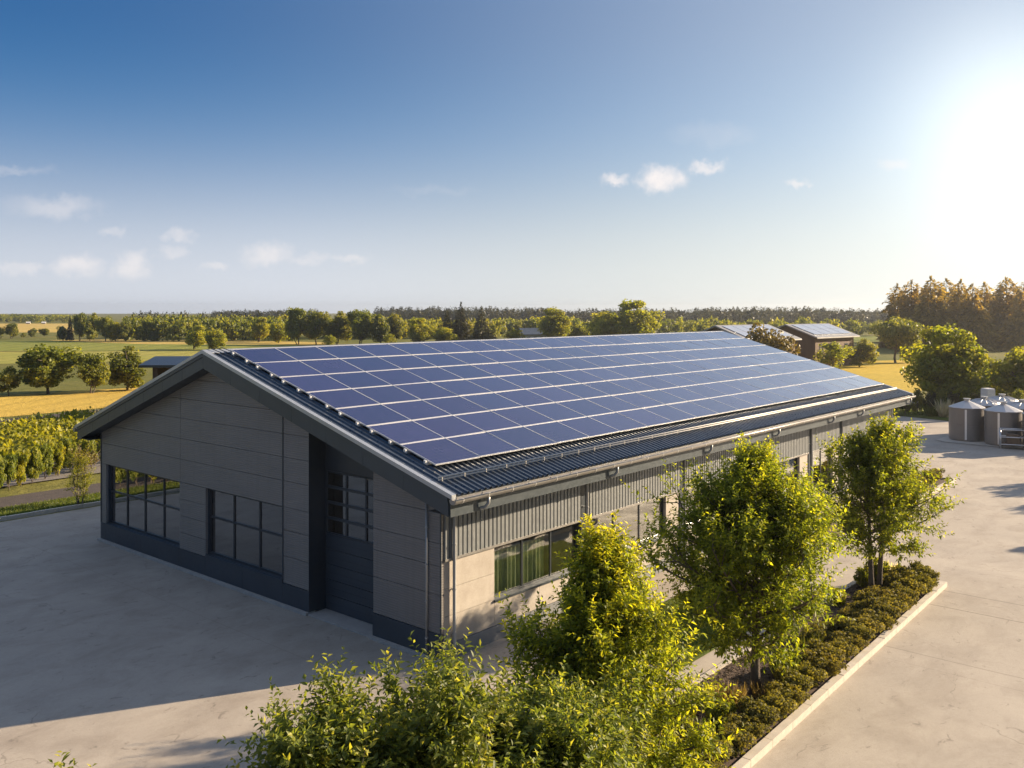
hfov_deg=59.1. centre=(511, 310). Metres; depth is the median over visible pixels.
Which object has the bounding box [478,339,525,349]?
solar panel
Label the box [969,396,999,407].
storage tank
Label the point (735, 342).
solar panel
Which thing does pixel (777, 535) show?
young tree
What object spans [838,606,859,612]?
shrub
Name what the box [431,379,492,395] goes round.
solar panel
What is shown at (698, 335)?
solar panel
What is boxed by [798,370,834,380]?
solar panel
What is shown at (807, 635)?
shrub
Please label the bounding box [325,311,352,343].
grove tree
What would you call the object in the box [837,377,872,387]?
solar panel
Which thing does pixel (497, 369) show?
solar panel
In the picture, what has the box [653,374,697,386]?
solar panel
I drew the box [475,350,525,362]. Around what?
solar panel
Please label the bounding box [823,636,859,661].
shrub
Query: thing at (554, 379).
solar panel
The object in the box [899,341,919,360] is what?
field tree
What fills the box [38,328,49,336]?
field tree
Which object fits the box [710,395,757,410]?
solar panel
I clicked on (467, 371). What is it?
solar panel
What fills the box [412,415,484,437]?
solar panel
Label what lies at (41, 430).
crop field
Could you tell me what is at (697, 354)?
solar panel
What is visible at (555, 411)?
solar panel
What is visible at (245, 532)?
window
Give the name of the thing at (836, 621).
shrub
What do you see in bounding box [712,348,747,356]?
solar panel
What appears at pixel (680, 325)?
forest
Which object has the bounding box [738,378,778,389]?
solar panel
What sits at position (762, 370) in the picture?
solar panel
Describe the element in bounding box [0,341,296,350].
green field
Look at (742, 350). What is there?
solar panel
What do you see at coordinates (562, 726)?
tall shrub
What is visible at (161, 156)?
sky
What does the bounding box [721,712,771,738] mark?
shrub
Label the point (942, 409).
plume grass
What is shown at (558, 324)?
field tree
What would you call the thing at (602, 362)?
solar panel
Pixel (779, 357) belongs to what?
solar panel
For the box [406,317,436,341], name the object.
field tree
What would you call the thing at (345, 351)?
solar panel
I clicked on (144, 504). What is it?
window
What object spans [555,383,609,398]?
solar panel
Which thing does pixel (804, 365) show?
solar panel
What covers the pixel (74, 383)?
ground
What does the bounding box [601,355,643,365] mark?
solar panel
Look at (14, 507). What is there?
grass verge
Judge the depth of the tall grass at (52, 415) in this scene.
64.75 m
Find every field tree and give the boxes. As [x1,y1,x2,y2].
[2,323,19,338]
[15,343,83,393]
[27,328,37,336]
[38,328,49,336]
[75,352,110,392]
[106,345,146,390]
[185,324,205,348]
[204,328,227,348]
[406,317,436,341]
[432,327,458,340]
[536,306,572,336]
[567,324,589,335]
[584,310,620,335]
[612,298,664,334]
[847,338,879,366]
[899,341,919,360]
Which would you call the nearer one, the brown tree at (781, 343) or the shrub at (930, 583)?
the shrub at (930, 583)
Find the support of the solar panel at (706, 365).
on the workshop building
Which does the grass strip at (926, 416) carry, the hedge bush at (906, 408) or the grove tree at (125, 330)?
the hedge bush at (906, 408)
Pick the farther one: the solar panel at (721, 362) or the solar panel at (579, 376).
the solar panel at (721, 362)
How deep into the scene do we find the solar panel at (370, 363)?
29.98 m
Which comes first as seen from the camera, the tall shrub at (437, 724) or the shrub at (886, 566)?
the tall shrub at (437, 724)
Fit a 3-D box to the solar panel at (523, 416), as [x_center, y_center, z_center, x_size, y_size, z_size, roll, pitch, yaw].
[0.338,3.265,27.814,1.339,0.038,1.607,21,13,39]
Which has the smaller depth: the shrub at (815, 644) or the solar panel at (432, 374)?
the shrub at (815, 644)
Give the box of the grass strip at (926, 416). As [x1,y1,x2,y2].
[893,403,948,419]
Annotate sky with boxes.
[0,0,1023,313]
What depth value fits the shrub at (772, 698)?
18.61 m
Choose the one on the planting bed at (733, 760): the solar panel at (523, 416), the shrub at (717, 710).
the shrub at (717, 710)
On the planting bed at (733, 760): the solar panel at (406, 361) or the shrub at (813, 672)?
the shrub at (813, 672)
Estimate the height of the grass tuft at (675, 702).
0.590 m
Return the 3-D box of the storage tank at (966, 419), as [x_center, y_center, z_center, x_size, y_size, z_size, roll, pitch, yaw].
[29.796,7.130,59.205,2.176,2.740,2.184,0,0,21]
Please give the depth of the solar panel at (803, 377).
43.76 m
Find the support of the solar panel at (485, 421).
on the workshop building
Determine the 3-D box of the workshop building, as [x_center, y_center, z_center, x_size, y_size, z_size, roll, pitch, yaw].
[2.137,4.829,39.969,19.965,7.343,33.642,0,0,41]
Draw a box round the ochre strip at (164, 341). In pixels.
[51,339,324,344]
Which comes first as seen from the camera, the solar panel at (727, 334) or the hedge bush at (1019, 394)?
the solar panel at (727, 334)
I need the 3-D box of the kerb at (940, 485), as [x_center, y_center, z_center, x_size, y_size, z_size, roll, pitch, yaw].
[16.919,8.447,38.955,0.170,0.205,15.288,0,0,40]
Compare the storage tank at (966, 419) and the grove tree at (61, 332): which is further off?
the grove tree at (61, 332)
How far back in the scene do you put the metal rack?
55.31 m
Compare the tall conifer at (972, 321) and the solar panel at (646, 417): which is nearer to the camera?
the solar panel at (646, 417)
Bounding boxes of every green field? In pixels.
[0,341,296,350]
[0,350,200,363]
[854,336,878,341]
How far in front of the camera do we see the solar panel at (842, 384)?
44.12 m
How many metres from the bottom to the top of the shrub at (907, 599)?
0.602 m
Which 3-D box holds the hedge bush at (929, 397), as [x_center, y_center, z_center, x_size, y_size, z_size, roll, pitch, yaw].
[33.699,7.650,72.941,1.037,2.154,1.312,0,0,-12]
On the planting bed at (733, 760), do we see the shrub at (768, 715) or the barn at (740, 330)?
the shrub at (768, 715)
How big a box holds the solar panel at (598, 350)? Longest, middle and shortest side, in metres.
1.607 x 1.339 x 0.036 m
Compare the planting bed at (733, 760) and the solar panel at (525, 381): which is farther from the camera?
the solar panel at (525, 381)
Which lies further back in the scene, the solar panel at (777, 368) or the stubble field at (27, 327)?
the stubble field at (27, 327)
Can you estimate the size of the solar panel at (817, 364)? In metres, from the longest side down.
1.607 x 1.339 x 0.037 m
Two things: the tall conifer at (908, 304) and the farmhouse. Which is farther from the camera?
the farmhouse
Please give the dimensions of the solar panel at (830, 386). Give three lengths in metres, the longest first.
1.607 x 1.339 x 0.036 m
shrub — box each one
[48,751,96,767]
[62,445,96,503]
[217,626,533,767]
[480,650,678,767]
[654,729,688,762]
[676,719,702,739]
[678,750,727,767]
[686,731,733,765]
[702,695,737,729]
[713,721,756,757]
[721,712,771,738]
[736,695,780,727]
[756,689,797,720]
[764,680,811,705]
[770,653,798,667]
[773,665,813,691]
[790,660,827,686]
[791,642,809,649]
[795,648,848,676]
[799,627,826,641]
[805,638,845,660]
[806,620,837,638]
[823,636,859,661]
[827,587,846,605]
[829,630,869,650]
[831,615,851,633]
[837,608,862,618]
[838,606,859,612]
[840,618,875,641]
[845,600,867,611]
[851,599,866,612]
[851,613,885,636]
[852,590,875,600]
[853,566,874,587]
[858,608,898,630]
[862,585,890,596]
[863,556,890,583]
[864,596,900,618]
[867,593,908,617]
[876,589,918,610]
[883,573,902,587]
[886,565,909,574]
[888,581,918,600]
[889,572,907,579]
[893,575,927,599]
[900,569,938,593]
[908,560,939,581]
[919,476,928,487]
[921,469,936,484]
[927,470,941,482]
[929,468,944,480]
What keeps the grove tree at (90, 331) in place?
on the ochre strip at (164, 341)
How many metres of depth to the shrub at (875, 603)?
24.23 m
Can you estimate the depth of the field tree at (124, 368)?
95.13 m
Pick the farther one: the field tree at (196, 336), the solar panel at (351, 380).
the field tree at (196, 336)
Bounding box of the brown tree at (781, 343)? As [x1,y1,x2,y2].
[745,322,800,354]
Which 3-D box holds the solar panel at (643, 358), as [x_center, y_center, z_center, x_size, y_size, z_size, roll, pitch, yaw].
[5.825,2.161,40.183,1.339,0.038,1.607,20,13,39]
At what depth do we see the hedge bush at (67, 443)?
46.89 m
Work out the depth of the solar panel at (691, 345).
45.94 m
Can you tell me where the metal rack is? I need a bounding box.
[999,428,1023,447]
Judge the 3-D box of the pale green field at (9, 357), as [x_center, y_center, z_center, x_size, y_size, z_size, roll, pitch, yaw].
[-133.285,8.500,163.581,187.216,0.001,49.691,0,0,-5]
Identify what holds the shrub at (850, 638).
on the planting bed at (733, 760)
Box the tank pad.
[936,436,1023,448]
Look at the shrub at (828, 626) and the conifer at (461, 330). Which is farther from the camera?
the conifer at (461, 330)
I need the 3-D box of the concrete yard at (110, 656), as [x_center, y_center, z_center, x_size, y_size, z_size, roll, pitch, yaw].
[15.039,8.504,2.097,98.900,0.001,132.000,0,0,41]
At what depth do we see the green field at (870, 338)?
271.51 m
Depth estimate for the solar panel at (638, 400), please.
32.69 m
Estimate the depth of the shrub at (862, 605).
24.94 m
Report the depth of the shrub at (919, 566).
27.28 m
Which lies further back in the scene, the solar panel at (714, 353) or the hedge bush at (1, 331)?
the hedge bush at (1, 331)
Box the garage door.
[325,470,373,623]
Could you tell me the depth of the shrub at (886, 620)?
23.66 m
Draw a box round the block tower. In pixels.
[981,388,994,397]
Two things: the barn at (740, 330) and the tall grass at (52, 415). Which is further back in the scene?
the barn at (740, 330)
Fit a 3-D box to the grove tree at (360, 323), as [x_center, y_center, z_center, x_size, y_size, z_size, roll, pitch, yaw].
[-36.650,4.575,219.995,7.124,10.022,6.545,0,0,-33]
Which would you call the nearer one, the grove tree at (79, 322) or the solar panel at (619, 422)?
the solar panel at (619, 422)
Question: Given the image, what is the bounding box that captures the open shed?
[138,356,190,378]
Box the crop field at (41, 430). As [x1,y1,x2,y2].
[0,406,101,474]
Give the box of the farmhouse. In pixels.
[518,328,546,337]
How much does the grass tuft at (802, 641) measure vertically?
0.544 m
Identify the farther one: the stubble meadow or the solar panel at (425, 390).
the stubble meadow
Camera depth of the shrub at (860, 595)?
25.58 m
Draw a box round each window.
[107,465,180,546]
[206,489,283,578]
[494,523,577,601]
[595,498,664,552]
[781,458,796,493]
[813,449,831,497]
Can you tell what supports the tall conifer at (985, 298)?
on the ground at (74, 383)
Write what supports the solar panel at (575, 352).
on the workshop building
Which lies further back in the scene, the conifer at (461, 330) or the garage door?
the conifer at (461, 330)
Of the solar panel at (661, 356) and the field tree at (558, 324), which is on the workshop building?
the solar panel at (661, 356)
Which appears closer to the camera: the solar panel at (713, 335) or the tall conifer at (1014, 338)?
the solar panel at (713, 335)
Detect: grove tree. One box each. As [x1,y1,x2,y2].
[56,326,68,339]
[65,317,74,340]
[71,312,86,340]
[83,313,99,339]
[94,315,113,341]
[106,321,120,341]
[116,320,132,340]
[251,316,269,341]
[268,321,289,342]
[284,307,309,343]
[303,309,329,343]
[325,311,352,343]
[346,309,373,343]
[371,312,389,342]
[388,313,404,339]
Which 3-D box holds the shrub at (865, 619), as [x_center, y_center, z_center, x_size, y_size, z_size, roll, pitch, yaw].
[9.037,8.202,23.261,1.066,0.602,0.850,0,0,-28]
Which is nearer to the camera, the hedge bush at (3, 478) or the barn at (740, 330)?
the hedge bush at (3, 478)
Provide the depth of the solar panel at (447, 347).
34.50 m
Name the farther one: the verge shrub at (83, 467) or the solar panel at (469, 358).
the verge shrub at (83, 467)
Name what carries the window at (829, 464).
in the workshop building
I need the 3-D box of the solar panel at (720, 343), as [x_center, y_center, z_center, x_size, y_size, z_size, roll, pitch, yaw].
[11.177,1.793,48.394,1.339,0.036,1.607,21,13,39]
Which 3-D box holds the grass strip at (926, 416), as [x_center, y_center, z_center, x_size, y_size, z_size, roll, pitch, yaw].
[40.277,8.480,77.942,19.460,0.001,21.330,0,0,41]
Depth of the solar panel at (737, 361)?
44.23 m
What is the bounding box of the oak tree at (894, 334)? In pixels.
[870,316,923,362]
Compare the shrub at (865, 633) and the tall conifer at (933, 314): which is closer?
the shrub at (865, 633)
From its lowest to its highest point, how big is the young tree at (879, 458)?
5.522 m
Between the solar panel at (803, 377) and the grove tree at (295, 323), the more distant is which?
the grove tree at (295, 323)
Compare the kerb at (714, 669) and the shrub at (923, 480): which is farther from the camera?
the shrub at (923, 480)
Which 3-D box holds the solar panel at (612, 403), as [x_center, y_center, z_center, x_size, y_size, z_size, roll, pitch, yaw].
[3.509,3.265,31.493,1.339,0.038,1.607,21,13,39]
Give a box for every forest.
[0,313,97,322]
[120,313,299,340]
[131,310,287,319]
[209,305,888,325]
[278,314,506,338]
[491,315,885,334]
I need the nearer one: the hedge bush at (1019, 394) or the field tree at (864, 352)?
the hedge bush at (1019, 394)
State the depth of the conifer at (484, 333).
223.79 m
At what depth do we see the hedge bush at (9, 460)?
42.76 m
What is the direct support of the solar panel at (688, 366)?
on the workshop building
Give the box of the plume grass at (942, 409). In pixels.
[930,397,954,416]
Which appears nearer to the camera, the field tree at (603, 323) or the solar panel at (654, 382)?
the solar panel at (654, 382)
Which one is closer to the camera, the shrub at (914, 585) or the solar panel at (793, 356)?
the shrub at (914, 585)
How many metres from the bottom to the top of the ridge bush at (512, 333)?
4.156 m
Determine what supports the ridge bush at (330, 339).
on the ground at (74, 383)
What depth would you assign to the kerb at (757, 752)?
20.00 m
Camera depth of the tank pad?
57.86 m
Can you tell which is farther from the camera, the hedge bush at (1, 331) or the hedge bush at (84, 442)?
the hedge bush at (1, 331)
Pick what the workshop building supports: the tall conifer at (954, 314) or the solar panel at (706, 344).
the solar panel at (706, 344)
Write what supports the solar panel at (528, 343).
on the workshop building
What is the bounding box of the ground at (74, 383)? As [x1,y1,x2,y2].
[0,313,1015,521]
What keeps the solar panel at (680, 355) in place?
on the workshop building
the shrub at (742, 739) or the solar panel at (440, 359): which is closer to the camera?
the shrub at (742, 739)
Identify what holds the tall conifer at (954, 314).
on the ground at (74, 383)
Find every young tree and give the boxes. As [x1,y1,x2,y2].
[490,509,744,767]
[615,430,860,695]
[802,409,966,588]
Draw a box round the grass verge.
[0,493,99,516]
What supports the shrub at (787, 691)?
on the planting bed at (733, 760)
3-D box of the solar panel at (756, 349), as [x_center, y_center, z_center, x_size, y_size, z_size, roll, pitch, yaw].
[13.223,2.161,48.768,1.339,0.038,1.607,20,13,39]
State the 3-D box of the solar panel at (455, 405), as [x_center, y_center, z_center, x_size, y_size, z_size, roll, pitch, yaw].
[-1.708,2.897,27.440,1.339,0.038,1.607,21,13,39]
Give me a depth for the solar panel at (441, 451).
23.22 m
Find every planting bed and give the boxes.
[637,584,935,767]
[822,479,945,537]
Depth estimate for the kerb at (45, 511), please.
37.90 m
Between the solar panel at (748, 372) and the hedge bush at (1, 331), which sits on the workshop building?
the solar panel at (748, 372)
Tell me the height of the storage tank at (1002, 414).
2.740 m
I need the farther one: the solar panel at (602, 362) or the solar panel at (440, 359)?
the solar panel at (602, 362)
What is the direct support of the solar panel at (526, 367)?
on the workshop building
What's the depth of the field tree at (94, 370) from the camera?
92.14 m
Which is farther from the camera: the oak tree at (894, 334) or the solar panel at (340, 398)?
the oak tree at (894, 334)
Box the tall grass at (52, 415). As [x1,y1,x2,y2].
[3,407,104,431]
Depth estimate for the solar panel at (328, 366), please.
28.74 m
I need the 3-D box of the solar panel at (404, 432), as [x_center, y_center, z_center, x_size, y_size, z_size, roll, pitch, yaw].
[-2.832,3.265,24.134,1.339,0.036,1.607,20,13,39]
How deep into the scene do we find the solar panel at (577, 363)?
36.50 m
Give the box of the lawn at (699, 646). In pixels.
[647,588,803,669]
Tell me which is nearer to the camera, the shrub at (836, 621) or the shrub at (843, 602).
the shrub at (836, 621)
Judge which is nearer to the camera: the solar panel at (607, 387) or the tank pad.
the solar panel at (607, 387)
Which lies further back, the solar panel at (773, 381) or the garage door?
the solar panel at (773, 381)
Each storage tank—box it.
[948,398,985,441]
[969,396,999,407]
[984,401,1022,446]
[988,394,1018,403]
[1007,399,1023,411]
[1022,412,1023,446]
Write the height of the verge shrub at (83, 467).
2.646 m
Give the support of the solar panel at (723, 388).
on the workshop building
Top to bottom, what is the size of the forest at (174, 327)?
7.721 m
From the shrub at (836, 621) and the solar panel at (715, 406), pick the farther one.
the solar panel at (715, 406)
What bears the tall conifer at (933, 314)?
on the ground at (74, 383)
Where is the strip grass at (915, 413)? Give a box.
[897,402,938,415]
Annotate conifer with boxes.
[435,308,453,340]
[452,302,472,340]
[468,308,496,339]
[876,283,903,347]
[886,279,923,349]
[912,275,954,348]
[928,278,961,316]
[945,279,970,332]
[953,283,1000,351]
[973,282,994,313]
[984,276,1023,349]
[995,282,1023,350]
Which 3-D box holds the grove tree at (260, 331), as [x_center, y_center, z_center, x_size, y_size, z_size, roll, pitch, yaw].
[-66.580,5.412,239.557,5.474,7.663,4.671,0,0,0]
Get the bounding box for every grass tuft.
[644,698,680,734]
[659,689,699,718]
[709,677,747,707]
[751,679,785,698]
[768,654,811,681]
[790,630,824,646]
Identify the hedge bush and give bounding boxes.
[0,327,4,337]
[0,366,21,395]
[0,454,6,487]
[1,452,17,489]
[14,449,30,486]
[25,446,44,483]
[38,443,53,478]
[47,441,65,475]
[60,436,77,469]
[79,439,97,467]
[96,439,99,458]
[899,402,911,414]
[910,388,924,411]
[923,392,936,409]
[934,388,949,405]
[948,392,959,404]
[959,388,974,401]
[971,393,980,398]
[1011,389,1023,400]
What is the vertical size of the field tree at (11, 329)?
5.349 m
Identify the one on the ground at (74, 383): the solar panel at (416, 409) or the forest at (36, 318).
the forest at (36, 318)
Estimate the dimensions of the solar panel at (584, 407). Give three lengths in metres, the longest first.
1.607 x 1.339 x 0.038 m
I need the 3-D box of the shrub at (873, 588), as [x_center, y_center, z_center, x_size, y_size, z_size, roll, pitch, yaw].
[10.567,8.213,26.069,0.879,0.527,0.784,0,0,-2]
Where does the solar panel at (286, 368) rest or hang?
on the workshop building
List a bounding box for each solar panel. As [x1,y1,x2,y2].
[230,348,297,363]
[254,361,321,377]
[276,346,338,360]
[280,374,350,392]
[299,359,363,373]
[307,389,379,409]
[315,345,376,358]
[325,371,390,388]
[336,404,410,426]
[341,357,401,370]
[352,385,420,403]
[354,344,410,356]
[365,369,428,384]
[367,420,443,444]
[379,355,436,368]
[382,400,450,419]
[389,343,441,354]
[393,382,457,399]
[400,438,479,465]
[404,367,462,381]
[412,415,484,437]
[413,353,468,366]
[420,341,472,352]
[423,396,488,414]
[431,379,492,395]
[439,365,495,378]
[444,352,498,364]
[446,432,519,456]
[450,340,499,351]
[453,411,520,431]
[460,393,521,410]
[465,377,523,392]
[470,363,524,376]
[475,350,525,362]
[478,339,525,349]
[486,426,556,449]
[490,406,554,425]
[494,389,553,405]
[497,374,552,388]
[501,361,552,373]
[502,349,550,360]
[504,339,551,348]
[523,421,589,443]
[525,402,585,420]
[526,386,582,401]
[527,372,579,385]
[529,338,574,347]
[529,348,574,358]
[529,359,578,371]
[554,337,595,346]
[554,347,597,356]
[554,357,601,369]
[555,370,605,382]
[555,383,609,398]
[555,399,613,415]
[557,416,619,437]
[575,336,615,345]
[576,345,619,355]
[577,356,623,367]
[580,368,628,380]
[582,381,633,394]
[585,395,639,411]
[587,412,647,431]
[595,335,635,344]
[599,344,638,354]
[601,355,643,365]
[605,366,650,377]
[608,378,657,391]
[611,392,664,407]
[614,335,653,343]
[616,408,672,426]
[618,344,657,352]
[623,353,662,363]
[627,364,670,375]
[630,376,678,388]
[634,334,669,342]
[636,390,686,404]
[638,343,676,351]
[641,352,682,361]
[642,405,696,421]
[647,362,689,373]
[650,333,685,341]
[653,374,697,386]
[655,342,692,350]
[658,387,707,400]
[661,351,700,360]
[666,333,700,340]
[666,361,707,371]
[666,401,718,417]
[673,341,708,349]
[674,372,716,383]
[679,350,715,359]
[681,384,726,397]
[683,332,714,339]
[686,360,724,369]
[689,340,723,348]
[689,398,738,413]
[693,370,734,381]
[696,349,732,357]
[697,332,729,338]
[701,382,745,394]
[702,358,741,367]
[704,339,737,347]
[710,368,751,379]
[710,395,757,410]
[712,331,742,338]
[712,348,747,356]
[717,339,750,346]
[719,357,755,366]
[721,380,762,391]
[726,347,759,354]
[727,367,767,377]
[730,392,775,406]
[734,338,763,345]
[736,356,771,364]
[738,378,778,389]
[742,346,772,353]
[744,365,781,375]
[747,390,791,403]
[748,354,782,363]
[754,376,793,386]
[755,345,785,352]
[758,364,794,373]
[762,353,796,361]
[765,387,807,400]
[769,374,807,384]
[773,362,808,371]
[776,352,809,360]
[780,385,821,397]
[785,372,821,382]
[787,361,821,369]
[796,383,835,395]
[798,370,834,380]
[800,360,832,368]
[810,369,845,378]
[812,381,848,392]
[825,367,857,376]
[825,379,860,389]
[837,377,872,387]
[848,375,883,385]
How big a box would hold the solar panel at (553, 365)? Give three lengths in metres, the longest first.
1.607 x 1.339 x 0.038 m
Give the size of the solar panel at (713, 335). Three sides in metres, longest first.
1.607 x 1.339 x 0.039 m
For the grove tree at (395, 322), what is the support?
on the ground at (74, 383)
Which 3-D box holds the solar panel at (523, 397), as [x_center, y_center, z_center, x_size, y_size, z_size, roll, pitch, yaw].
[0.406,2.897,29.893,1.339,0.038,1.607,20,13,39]
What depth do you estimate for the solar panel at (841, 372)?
47.45 m
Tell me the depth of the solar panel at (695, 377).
38.47 m
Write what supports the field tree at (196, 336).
on the green field at (18, 346)
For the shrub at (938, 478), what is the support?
on the planting bed at (940, 481)
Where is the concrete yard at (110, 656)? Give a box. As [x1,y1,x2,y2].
[0,416,1023,767]
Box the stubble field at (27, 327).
[0,324,73,331]
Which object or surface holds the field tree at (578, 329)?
on the ground at (74, 383)
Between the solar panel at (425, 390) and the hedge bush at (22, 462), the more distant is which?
the hedge bush at (22, 462)
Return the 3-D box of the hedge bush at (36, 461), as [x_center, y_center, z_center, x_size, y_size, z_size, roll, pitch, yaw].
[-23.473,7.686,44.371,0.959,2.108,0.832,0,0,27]
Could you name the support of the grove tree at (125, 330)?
on the ochre strip at (164, 341)
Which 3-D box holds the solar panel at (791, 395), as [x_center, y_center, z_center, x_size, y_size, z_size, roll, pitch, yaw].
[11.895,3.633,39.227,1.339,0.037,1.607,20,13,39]
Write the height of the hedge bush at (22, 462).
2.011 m
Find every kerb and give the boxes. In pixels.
[0,501,99,520]
[669,580,856,699]
[732,582,945,767]
[839,479,954,540]
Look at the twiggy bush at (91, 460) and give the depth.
47.40 m
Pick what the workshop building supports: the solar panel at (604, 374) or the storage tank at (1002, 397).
the solar panel at (604, 374)
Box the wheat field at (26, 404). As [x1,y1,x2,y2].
[0,388,136,416]
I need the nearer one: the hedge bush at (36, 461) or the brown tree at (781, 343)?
the hedge bush at (36, 461)
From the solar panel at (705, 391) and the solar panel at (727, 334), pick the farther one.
the solar panel at (727, 334)
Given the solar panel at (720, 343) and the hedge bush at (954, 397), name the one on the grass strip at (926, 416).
the hedge bush at (954, 397)
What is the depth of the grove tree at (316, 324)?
223.77 m
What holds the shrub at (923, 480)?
on the planting bed at (940, 481)
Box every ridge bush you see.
[322,335,336,344]
[383,333,397,342]
[502,329,527,338]
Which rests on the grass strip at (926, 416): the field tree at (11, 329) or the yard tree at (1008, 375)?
the yard tree at (1008, 375)
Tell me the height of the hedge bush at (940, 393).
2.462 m
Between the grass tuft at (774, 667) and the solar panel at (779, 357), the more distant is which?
the solar panel at (779, 357)
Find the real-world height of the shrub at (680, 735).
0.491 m
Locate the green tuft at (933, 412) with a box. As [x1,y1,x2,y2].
[922,404,938,416]
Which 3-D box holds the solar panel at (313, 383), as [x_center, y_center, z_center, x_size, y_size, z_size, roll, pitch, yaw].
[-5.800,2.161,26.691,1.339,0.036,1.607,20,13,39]
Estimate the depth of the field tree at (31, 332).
286.65 m
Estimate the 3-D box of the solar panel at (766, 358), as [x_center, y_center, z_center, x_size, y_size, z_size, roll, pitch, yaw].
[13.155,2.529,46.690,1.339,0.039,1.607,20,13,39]
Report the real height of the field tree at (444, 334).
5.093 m
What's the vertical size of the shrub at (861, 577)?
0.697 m
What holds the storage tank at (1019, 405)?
on the tank pad
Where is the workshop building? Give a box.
[73,331,915,663]
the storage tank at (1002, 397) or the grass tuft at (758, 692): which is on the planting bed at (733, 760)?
the grass tuft at (758, 692)
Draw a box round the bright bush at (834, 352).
[812,341,853,367]
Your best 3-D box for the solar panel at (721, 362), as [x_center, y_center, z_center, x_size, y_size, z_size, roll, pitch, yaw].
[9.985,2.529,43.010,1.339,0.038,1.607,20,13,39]
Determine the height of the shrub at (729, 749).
0.647 m
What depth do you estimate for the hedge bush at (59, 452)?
46.03 m
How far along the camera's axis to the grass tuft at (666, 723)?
17.96 m
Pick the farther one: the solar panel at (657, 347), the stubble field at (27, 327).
the stubble field at (27, 327)
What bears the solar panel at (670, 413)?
on the workshop building
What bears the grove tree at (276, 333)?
on the ochre strip at (164, 341)
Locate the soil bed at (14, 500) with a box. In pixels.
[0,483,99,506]
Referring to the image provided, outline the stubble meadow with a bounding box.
[835,360,921,392]
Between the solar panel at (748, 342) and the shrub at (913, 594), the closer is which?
the shrub at (913, 594)
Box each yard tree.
[899,323,997,402]
[974,357,1002,393]
[981,346,1023,396]
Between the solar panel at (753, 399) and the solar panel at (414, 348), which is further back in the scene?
the solar panel at (753, 399)
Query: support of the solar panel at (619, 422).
on the workshop building
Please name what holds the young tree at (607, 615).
on the planting bed at (733, 760)
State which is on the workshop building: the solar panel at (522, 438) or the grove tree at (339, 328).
the solar panel at (522, 438)
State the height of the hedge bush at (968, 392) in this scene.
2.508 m
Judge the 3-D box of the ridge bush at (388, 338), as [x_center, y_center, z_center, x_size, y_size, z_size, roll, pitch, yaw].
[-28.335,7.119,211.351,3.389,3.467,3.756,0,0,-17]
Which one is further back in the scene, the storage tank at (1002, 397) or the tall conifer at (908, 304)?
the tall conifer at (908, 304)
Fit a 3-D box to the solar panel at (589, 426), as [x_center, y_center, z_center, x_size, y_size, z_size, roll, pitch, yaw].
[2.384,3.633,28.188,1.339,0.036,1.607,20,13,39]
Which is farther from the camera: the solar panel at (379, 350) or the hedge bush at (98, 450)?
the hedge bush at (98, 450)
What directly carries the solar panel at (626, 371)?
on the workshop building
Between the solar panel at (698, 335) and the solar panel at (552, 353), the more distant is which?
the solar panel at (698, 335)
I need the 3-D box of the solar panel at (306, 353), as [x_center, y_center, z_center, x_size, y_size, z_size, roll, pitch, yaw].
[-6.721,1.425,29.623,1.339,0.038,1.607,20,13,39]
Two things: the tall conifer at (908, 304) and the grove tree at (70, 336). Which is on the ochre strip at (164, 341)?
the grove tree at (70, 336)
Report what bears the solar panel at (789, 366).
on the workshop building
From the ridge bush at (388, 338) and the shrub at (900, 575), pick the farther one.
the ridge bush at (388, 338)
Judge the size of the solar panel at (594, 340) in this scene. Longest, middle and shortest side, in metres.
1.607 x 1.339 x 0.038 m
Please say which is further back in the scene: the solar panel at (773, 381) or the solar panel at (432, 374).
the solar panel at (773, 381)
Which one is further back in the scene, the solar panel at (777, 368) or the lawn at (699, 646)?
the solar panel at (777, 368)
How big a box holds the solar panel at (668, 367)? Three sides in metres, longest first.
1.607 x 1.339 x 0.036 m
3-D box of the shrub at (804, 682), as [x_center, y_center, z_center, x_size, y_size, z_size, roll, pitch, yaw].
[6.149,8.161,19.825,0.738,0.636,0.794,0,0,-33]
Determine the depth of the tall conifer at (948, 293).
202.73 m
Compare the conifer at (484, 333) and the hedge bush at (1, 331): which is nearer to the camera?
the conifer at (484, 333)
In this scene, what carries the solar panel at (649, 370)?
on the workshop building
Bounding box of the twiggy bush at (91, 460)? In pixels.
[53,440,99,469]
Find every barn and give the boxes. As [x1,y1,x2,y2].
[700,324,801,352]
[777,323,859,365]
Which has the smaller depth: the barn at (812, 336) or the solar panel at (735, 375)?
the solar panel at (735, 375)
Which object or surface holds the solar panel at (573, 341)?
on the workshop building
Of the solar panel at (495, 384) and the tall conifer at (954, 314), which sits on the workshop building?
the solar panel at (495, 384)
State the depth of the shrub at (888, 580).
27.04 m
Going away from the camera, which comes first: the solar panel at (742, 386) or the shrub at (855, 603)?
the shrub at (855, 603)
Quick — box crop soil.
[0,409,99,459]
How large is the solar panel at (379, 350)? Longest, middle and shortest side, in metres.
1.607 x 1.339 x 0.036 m

